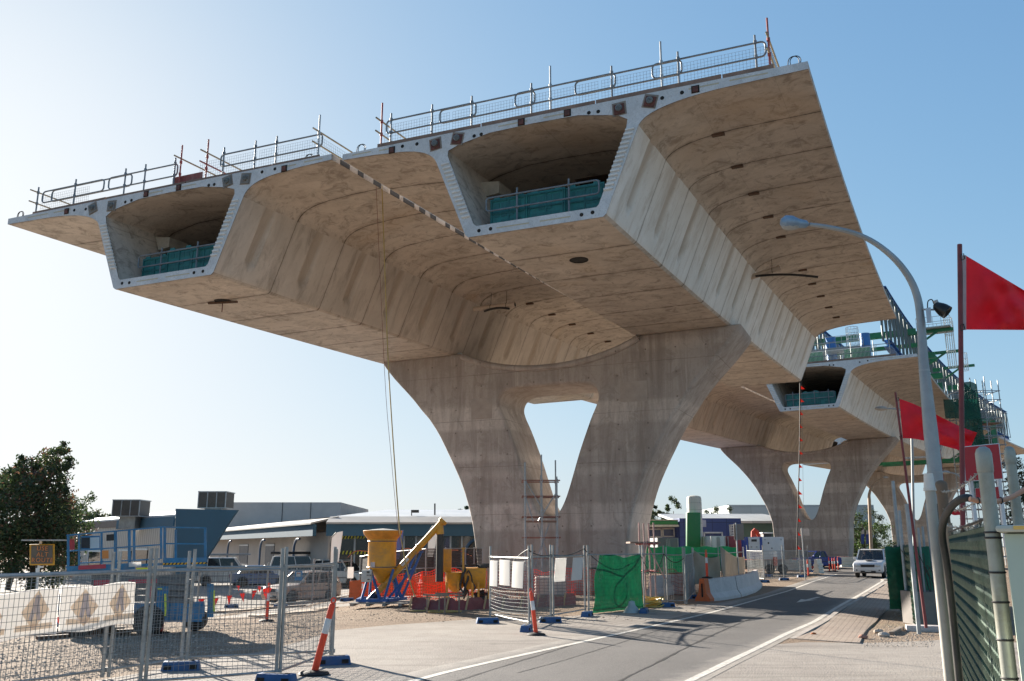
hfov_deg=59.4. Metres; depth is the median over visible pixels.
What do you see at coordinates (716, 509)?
distant tree
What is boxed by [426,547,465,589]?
screen fence
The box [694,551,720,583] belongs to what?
tarpaulin
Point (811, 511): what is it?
warehouse
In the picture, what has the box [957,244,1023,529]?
red flag
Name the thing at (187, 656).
wire fence
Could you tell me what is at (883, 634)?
loose stone
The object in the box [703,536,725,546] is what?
container
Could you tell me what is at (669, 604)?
fence block
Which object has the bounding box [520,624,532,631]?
fence block
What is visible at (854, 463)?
bridge pier
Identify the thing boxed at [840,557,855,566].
plastic barrier
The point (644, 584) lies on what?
wire fence
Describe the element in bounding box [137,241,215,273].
guard rail
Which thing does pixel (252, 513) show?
warehouse
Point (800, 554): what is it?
wire fence
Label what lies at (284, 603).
wire fence
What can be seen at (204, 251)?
plastic screen
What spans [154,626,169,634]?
bollard
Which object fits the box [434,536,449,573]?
window
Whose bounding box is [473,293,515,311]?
drain pipe
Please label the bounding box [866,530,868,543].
feather flag
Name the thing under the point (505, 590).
net
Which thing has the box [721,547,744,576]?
tarpaulin
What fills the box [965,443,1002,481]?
red sign
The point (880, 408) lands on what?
street lamp
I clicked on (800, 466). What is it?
bunting line
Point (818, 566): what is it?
plastic barrier
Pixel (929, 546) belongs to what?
fence post
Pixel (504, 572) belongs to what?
notice paper
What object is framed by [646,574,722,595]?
concrete barrier
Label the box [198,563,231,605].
wire fence
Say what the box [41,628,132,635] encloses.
timber beam
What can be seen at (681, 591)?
net
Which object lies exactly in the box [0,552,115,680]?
wire fence
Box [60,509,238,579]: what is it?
office building
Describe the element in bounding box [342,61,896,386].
bridge deck
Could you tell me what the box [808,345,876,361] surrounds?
deck fence
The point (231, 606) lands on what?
fence block
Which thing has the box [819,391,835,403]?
plastic screen
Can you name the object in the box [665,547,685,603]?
wire fence
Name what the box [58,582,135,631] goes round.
fence banner
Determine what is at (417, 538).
window
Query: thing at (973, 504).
barbed wire
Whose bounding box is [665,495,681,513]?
distant tree
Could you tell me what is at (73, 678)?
gravel
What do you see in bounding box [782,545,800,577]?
wire fence
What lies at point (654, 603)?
hose coil
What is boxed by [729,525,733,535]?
window
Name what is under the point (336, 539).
feather flag
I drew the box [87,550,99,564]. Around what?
window
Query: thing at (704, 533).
window
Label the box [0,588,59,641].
fence banner
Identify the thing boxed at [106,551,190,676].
wire fence
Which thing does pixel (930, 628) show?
edging
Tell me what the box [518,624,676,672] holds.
road crack
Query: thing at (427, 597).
steel trestle
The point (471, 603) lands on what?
bund wall
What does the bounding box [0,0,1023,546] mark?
sky
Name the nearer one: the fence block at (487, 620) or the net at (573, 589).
the fence block at (487, 620)
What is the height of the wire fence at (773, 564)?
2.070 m
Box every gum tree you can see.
[42,497,96,571]
[56,493,80,570]
[60,490,102,567]
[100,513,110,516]
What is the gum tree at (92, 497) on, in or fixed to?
on the car park
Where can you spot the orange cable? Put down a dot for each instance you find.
(1000, 500)
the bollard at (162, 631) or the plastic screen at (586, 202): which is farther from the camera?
the plastic screen at (586, 202)
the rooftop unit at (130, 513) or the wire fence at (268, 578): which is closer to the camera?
the wire fence at (268, 578)
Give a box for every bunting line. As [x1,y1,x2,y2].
[193,587,267,603]
[796,381,803,556]
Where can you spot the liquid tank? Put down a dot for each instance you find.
(546, 580)
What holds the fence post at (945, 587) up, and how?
on the shoulder
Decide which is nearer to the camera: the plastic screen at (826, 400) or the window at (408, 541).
the window at (408, 541)
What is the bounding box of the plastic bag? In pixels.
[623,601,638,612]
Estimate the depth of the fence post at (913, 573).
21.39 m
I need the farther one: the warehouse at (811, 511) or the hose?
the warehouse at (811, 511)
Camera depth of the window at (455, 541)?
61.62 m
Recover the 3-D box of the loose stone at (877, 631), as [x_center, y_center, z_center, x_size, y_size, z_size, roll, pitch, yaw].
[8.681,6.899,21.259,0.232,0.139,0.185,-6,-14,25]
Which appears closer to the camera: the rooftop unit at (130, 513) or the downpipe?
the downpipe
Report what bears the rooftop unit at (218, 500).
on the office building at (215, 523)
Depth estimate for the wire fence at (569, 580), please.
26.50 m
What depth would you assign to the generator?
68.26 m
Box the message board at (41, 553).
[21,539,66,588]
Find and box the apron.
[96,585,789,680]
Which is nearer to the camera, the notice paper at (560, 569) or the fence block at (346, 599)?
the notice paper at (560, 569)
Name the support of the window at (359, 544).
in the showroom building at (259, 543)
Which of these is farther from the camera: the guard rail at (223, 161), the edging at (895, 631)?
the guard rail at (223, 161)
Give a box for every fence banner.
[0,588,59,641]
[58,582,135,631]
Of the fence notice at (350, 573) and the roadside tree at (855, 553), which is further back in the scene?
the roadside tree at (855, 553)
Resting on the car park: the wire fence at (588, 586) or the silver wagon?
the silver wagon
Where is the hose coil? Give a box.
[642,596,664,607]
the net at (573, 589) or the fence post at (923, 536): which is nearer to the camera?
the fence post at (923, 536)
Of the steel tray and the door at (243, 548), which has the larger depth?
the door at (243, 548)
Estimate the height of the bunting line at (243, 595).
0.429 m
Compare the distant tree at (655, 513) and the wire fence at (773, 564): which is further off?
the distant tree at (655, 513)
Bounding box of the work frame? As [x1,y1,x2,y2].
[879,418,997,466]
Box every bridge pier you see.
[384,324,750,590]
[720,437,898,559]
[867,467,959,546]
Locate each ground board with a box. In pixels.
[205,608,262,612]
[248,610,323,616]
[288,606,338,611]
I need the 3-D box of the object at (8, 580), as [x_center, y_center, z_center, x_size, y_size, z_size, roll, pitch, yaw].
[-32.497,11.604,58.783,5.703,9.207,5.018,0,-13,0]
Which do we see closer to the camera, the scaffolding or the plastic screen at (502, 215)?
the plastic screen at (502, 215)
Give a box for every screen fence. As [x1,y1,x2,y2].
[359,555,374,579]
[396,548,425,575]
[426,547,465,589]
[465,547,482,589]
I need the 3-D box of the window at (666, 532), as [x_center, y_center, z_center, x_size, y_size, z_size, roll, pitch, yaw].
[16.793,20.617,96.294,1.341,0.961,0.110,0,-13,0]
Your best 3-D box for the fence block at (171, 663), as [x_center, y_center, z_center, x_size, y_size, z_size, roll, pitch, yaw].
[-5.499,5.402,14.916,0.614,0.156,0.235,3,-13,-12]
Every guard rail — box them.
[29,115,399,213]
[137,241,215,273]
[375,18,779,146]
[485,178,599,219]
[785,389,834,405]
[807,338,895,363]
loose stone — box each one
[858,634,867,638]
[873,629,883,633]
[878,632,889,636]
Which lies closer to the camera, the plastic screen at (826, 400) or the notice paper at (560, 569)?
the notice paper at (560, 569)
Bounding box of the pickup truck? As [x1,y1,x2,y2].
[788,551,841,567]
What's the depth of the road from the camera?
18.60 m
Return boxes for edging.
[889,626,903,634]
[905,624,938,631]
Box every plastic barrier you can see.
[775,559,811,569]
[813,559,823,572]
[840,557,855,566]
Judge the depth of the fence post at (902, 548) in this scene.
24.80 m
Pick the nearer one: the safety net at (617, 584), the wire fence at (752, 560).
the safety net at (617, 584)
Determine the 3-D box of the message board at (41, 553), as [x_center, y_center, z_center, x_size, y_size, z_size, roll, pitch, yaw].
[-18.268,9.188,34.775,1.498,2.880,1.000,5,-14,-19]
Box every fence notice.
[295,571,302,579]
[347,567,353,577]
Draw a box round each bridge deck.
[8,154,635,403]
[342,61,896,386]
[583,381,840,451]
[744,354,958,456]
[803,438,924,475]
[905,428,1023,469]
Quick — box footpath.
[794,583,889,643]
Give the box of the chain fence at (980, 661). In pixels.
[948,518,1001,680]
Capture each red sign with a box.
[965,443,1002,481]
[968,479,1006,546]
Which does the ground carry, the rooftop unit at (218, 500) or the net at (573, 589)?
the net at (573, 589)
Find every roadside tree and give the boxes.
[853,517,876,556]
[854,507,886,540]
[854,510,893,550]
[854,518,896,550]
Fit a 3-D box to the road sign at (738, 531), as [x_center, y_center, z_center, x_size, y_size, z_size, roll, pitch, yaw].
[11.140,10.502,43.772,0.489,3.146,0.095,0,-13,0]
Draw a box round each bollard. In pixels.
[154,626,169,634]
[261,583,273,621]
[298,597,335,676]
[527,588,545,635]
[702,550,712,577]
[807,559,811,576]
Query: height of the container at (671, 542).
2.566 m
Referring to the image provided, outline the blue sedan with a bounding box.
[229,565,288,587]
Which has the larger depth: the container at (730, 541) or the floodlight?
the container at (730, 541)
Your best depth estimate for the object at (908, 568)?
23.72 m
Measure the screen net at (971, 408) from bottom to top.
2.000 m
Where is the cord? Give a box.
[376,189,401,553]
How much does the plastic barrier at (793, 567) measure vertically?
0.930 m
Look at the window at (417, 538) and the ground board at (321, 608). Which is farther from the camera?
the window at (417, 538)
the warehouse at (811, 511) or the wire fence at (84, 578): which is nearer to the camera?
the wire fence at (84, 578)
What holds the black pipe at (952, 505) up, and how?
on the shoulder
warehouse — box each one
[225,502,367,531]
[702,505,874,548]
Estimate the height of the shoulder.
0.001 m
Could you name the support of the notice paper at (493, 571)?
attached to the wire fence at (502, 597)
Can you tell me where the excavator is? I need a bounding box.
[745,528,772,559]
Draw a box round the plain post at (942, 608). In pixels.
[925,490,954,680]
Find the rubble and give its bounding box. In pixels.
[291,596,704,621]
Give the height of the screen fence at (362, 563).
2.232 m
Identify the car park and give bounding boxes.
[0,571,481,617]
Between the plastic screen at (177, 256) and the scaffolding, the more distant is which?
the scaffolding
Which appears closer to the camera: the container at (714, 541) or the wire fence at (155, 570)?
the wire fence at (155, 570)
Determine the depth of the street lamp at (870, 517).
86.36 m
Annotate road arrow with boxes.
[798,597,818,601]
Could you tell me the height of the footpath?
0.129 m
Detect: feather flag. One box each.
[328,531,342,597]
[396,530,402,558]
[426,525,436,569]
[861,530,863,543]
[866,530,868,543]
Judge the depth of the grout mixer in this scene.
31.55 m
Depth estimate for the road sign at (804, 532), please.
56.71 m
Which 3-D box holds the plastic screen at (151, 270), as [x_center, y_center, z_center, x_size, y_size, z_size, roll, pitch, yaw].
[-13.664,-2.716,34.299,1.240,1.146,0.056,-5,-14,21]
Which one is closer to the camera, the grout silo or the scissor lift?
the scissor lift
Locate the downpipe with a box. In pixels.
[436,534,443,581]
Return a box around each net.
[364,568,486,596]
[407,579,456,599]
[493,570,538,598]
[533,567,594,594]
[593,554,643,612]
[641,568,683,595]
[646,546,736,573]
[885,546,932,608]
[943,399,980,418]
[958,382,984,497]
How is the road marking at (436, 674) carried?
on the road
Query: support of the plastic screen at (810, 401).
attached to the bridge deck at (863, 388)
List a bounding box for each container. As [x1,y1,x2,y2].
[650,538,678,547]
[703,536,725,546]
[725,536,741,556]
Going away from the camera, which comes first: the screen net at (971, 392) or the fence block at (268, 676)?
the fence block at (268, 676)
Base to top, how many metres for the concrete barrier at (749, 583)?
0.820 m
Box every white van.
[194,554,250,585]
[270,552,310,573]
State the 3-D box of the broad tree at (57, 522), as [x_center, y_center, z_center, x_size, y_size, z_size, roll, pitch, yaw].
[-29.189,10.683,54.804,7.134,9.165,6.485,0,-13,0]
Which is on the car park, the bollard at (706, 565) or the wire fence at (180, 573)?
the wire fence at (180, 573)
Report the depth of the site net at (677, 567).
62.42 m
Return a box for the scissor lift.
[66,526,214,638]
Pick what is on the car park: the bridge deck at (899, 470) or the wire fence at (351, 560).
the wire fence at (351, 560)
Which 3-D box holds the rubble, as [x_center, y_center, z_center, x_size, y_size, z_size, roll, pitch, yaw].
[-1.183,11.132,38.014,16.941,0.737,30.016,3,-13,-14]
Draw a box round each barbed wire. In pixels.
[942,473,977,493]
[947,520,982,529]
[954,497,980,511]
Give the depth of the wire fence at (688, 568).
34.47 m
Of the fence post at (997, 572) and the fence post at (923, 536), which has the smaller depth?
the fence post at (997, 572)
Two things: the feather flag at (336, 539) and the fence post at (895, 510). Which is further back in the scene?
the feather flag at (336, 539)
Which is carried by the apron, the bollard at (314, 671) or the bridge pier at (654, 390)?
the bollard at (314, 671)
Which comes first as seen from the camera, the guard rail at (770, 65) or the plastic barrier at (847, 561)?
the guard rail at (770, 65)
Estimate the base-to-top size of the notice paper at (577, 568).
0.660 m
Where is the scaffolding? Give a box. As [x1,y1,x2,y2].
[811,286,1010,440]
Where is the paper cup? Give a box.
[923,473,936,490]
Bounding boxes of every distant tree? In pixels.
[651,509,664,518]
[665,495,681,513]
[704,506,733,513]
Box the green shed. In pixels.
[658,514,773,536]
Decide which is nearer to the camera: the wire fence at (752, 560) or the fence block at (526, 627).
the fence block at (526, 627)
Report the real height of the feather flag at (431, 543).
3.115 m
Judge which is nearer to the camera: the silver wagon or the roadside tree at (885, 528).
the silver wagon
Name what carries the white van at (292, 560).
on the car park
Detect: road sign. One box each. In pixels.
[733,523,743,574]
[800,528,808,579]
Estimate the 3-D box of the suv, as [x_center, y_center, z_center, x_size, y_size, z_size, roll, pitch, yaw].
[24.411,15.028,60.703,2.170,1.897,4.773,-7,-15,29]
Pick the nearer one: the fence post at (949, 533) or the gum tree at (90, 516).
the fence post at (949, 533)
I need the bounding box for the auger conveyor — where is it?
[367,517,446,598]
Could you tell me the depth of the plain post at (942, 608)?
6.01 m
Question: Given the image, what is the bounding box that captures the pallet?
[349,601,411,605]
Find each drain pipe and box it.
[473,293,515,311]
[751,259,817,279]
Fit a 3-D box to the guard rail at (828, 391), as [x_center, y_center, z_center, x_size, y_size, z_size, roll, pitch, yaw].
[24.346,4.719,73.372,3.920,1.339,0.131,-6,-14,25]
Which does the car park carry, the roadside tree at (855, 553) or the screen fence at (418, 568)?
the screen fence at (418, 568)
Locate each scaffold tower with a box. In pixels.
[521,455,560,593]
[626,522,664,597]
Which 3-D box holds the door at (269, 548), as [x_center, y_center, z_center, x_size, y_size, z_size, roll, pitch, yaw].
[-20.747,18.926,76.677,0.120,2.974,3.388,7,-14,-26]
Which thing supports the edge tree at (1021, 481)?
on the ground
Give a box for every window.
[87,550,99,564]
[117,549,131,563]
[133,548,147,572]
[339,536,353,586]
[353,536,367,568]
[402,536,414,574]
[415,536,433,575]
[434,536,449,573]
[450,536,460,571]
[461,536,476,564]
[649,528,661,537]
[662,528,674,536]
[703,532,722,535]
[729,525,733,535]
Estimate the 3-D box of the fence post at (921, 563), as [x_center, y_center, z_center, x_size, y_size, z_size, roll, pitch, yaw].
[11.075,6.331,24.197,0.069,2.504,0.070,0,-13,0]
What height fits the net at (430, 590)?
0.845 m
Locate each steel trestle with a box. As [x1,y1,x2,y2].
[423,594,449,613]
[435,593,463,612]
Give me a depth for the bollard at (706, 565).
34.47 m
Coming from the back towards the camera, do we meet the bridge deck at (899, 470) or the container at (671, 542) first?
the bridge deck at (899, 470)
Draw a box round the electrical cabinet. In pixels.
[996,525,1023,680]
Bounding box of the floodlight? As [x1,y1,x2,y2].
[922,299,951,322]
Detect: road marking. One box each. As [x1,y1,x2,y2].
[409,574,836,680]
[685,577,886,680]
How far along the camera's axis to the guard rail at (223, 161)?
33.91 m
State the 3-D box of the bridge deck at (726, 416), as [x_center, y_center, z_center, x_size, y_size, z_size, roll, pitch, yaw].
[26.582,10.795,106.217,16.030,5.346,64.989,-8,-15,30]
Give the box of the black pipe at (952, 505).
[938,494,972,680]
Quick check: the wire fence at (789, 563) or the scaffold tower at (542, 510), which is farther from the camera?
the wire fence at (789, 563)
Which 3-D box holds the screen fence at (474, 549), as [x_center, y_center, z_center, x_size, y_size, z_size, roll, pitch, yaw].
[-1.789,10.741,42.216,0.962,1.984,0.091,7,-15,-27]
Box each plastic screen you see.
[141,254,166,275]
[165,245,193,272]
[190,245,214,268]
[490,193,527,223]
[527,187,565,217]
[565,180,604,211]
[786,394,802,406]
[802,390,819,404]
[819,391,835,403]
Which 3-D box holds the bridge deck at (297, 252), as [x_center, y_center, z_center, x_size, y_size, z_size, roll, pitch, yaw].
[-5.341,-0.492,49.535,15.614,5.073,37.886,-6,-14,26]
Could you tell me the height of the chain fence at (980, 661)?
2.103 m
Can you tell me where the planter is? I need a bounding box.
[900,549,937,624]
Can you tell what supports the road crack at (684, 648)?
on the road
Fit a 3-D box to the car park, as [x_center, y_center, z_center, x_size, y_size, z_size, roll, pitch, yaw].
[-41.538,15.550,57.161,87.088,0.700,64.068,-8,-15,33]
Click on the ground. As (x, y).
(360, 620)
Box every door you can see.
[239,544,248,565]
[264,544,274,565]
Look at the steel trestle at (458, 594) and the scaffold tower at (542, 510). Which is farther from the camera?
the scaffold tower at (542, 510)
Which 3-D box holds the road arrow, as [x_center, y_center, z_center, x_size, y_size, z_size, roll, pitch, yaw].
[11.480,10.025,34.721,0.594,0.001,4.307,-5,-14,22]
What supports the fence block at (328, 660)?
on the apron
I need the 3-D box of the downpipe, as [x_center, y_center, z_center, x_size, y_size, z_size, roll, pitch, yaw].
[-2.551,7.697,31.783,0.266,1.632,0.270,0,-13,0]
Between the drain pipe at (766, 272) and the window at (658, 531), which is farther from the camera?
the window at (658, 531)
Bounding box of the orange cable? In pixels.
[968,487,1023,503]
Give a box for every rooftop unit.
[111,499,150,528]
[197,491,234,509]
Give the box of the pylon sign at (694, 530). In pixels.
[686,495,702,546]
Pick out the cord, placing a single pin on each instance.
(384, 370)
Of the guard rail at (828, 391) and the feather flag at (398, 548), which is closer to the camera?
the feather flag at (398, 548)
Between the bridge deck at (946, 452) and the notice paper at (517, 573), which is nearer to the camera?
the notice paper at (517, 573)
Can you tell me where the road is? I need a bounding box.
[375,557,1006,680]
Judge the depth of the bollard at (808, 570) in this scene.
62.03 m
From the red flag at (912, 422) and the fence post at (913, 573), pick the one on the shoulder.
the red flag at (912, 422)
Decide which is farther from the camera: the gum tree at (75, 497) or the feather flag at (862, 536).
the feather flag at (862, 536)
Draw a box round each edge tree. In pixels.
[998,485,1023,524]
[1001,451,1023,513]
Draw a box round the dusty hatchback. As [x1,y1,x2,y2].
[261,571,340,603]
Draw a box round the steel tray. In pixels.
[172,172,202,183]
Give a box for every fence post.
[891,481,899,546]
[897,510,907,589]
[904,504,921,633]
[917,528,925,591]
[921,527,924,546]
[925,504,934,589]
[935,480,950,522]
[937,504,952,655]
[946,523,963,680]
[975,446,1018,680]
[1003,446,1023,524]
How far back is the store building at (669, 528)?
94.05 m
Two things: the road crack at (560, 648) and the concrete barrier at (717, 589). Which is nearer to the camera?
the road crack at (560, 648)
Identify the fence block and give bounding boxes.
[160,660,200,671]
[224,604,237,607]
[255,672,297,680]
[320,655,350,665]
[340,598,353,600]
[476,617,498,623]
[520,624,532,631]
[539,616,561,622]
[581,610,593,616]
[639,607,648,613]
[658,602,674,606]
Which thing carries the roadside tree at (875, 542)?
on the ground
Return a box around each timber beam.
[35,630,131,639]
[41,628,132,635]
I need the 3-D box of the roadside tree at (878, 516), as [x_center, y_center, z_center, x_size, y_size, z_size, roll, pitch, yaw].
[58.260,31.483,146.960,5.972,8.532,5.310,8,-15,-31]
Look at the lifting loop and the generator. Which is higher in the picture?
the lifting loop
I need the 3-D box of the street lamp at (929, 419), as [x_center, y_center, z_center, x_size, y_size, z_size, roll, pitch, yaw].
[6.031,1.557,15.239,2.433,7.795,0.270,0,-13,0]
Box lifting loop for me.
[787,55,800,64]
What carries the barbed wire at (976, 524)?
attached to the fence post at (997, 572)
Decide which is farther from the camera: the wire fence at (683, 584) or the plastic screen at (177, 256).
the plastic screen at (177, 256)
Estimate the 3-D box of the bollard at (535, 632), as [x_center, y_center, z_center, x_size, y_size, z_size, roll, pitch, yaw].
[0.504,6.337,20.949,0.430,1.095,0.427,-7,-13,-2]
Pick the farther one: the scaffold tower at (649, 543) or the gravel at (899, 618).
the scaffold tower at (649, 543)
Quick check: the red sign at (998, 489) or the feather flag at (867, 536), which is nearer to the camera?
the red sign at (998, 489)
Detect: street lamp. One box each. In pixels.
[780,215,943,503]
[868,476,887,548]
[875,406,914,545]
[943,471,959,478]
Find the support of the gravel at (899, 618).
on the ground
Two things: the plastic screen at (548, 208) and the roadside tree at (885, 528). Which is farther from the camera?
the roadside tree at (885, 528)
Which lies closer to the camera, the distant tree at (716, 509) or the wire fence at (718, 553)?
the wire fence at (718, 553)
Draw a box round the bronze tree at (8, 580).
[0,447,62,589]
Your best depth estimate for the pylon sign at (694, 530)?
72.62 m
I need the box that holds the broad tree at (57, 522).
[0,441,100,589]
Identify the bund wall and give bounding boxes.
[408,593,575,609]
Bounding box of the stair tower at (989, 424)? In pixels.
[945,376,1011,564]
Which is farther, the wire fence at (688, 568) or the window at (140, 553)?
the window at (140, 553)
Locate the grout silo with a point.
(382, 547)
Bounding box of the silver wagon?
[311,559,361,586]
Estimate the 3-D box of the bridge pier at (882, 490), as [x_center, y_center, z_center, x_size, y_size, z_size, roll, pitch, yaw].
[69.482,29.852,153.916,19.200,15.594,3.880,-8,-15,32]
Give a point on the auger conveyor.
(437, 528)
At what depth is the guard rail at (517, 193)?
28.39 m
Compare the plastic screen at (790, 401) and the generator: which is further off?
the plastic screen at (790, 401)
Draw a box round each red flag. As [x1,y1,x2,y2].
[894,392,976,627]
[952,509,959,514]
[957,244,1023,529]
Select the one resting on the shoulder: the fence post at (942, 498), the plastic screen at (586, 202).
the fence post at (942, 498)
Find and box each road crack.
[456,606,720,680]
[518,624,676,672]
[618,612,767,680]
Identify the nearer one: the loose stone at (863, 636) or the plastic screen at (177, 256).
the loose stone at (863, 636)
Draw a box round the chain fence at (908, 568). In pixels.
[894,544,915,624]
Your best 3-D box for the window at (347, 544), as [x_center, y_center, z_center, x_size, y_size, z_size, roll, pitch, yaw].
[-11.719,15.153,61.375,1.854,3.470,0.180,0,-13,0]
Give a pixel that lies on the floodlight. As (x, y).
(942, 310)
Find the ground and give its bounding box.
[0,547,1016,680]
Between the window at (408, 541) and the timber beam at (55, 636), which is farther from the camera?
the window at (408, 541)
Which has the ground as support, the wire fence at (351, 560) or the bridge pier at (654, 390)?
the bridge pier at (654, 390)
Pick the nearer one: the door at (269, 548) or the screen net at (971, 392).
the door at (269, 548)
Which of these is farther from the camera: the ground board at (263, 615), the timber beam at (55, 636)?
the ground board at (263, 615)
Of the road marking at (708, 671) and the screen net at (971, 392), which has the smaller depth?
the road marking at (708, 671)
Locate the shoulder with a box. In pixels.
[707,640,1020,680]
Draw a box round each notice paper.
[490,560,497,586]
[499,560,509,585]
[512,561,523,587]
[554,558,565,581]
[571,557,583,580]
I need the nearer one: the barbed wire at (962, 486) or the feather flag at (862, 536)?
the barbed wire at (962, 486)
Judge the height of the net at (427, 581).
1.332 m
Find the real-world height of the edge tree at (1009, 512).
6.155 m
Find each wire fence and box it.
[0,548,153,680]
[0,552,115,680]
[63,565,134,585]
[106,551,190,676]
[134,568,200,601]
[142,548,284,680]
[184,549,338,659]
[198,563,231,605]
[229,563,267,606]
[267,559,313,603]
[278,547,336,672]
[312,555,352,603]
[489,546,530,623]
[530,544,551,625]
[552,545,585,615]
[586,545,641,610]
[642,545,665,606]
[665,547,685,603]
[683,547,694,603]
[693,547,743,593]
[746,545,764,578]
[762,545,783,579]
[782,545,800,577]
[799,545,809,573]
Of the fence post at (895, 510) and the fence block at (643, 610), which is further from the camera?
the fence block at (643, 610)
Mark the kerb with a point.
(834, 613)
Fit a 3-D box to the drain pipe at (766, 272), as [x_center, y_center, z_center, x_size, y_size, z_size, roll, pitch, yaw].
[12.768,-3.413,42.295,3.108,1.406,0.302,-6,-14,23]
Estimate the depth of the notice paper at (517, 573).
23.50 m
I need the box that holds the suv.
[853,548,886,577]
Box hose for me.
[382,185,460,612]
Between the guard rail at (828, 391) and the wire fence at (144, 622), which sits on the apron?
the wire fence at (144, 622)
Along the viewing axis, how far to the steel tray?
33.83 m
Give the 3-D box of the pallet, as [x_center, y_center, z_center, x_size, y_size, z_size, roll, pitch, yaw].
[-4.381,9.177,31.320,2.350,0.110,1.460,0,-13,0]
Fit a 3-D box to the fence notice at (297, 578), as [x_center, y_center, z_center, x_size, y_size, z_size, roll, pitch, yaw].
[-3.605,3.972,15.155,0.126,0.156,0.020,0,-13,0]
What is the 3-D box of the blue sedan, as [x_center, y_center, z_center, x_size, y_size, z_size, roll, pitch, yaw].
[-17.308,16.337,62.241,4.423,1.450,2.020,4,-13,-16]
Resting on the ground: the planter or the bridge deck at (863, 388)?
the planter
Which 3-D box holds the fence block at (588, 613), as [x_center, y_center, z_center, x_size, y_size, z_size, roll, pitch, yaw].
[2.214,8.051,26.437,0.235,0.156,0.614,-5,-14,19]
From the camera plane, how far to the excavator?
78.13 m
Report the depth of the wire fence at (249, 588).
41.24 m
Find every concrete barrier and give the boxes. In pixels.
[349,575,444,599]
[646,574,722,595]
[695,576,740,601]
[735,570,762,596]
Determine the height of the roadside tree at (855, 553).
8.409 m
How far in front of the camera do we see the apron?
18.83 m
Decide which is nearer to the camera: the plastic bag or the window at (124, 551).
the plastic bag
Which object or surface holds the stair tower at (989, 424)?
on the ground
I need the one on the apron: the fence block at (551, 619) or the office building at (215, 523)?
the fence block at (551, 619)
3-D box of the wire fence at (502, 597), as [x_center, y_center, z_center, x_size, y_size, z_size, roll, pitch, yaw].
[-0.130,6.604,24.395,0.136,2.000,3.215,5,-14,-19]
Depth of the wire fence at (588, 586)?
27.86 m
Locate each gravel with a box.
[0,613,325,680]
[864,610,934,646]
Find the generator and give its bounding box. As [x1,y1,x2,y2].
[741,537,787,573]
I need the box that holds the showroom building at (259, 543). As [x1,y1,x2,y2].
[209,509,476,586]
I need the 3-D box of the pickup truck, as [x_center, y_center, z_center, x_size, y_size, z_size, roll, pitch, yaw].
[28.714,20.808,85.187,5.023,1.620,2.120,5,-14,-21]
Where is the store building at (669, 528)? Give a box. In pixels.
[647,518,740,546]
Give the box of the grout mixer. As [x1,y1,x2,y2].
[443,548,488,599]
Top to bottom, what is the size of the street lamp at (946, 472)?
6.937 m
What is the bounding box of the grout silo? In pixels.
[356,528,422,601]
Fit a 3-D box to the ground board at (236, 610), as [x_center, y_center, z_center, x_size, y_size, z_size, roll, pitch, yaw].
[-11.838,11.464,38.097,2.508,0.079,0.350,11,-17,-40]
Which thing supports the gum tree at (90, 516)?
on the car park
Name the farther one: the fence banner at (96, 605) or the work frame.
the work frame
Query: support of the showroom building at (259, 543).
on the ground
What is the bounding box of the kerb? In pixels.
[790,581,886,638]
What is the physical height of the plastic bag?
0.360 m
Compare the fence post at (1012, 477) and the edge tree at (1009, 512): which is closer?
the fence post at (1012, 477)
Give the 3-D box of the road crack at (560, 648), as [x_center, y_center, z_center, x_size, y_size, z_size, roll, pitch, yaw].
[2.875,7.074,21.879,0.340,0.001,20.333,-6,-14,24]
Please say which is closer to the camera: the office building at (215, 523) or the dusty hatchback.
the dusty hatchback
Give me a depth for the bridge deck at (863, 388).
80.45 m
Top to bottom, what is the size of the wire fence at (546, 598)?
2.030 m
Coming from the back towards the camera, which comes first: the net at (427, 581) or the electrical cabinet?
the net at (427, 581)
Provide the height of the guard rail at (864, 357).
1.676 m
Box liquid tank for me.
[534,575,566,597]
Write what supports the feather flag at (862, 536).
on the ground
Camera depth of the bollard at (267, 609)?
24.83 m

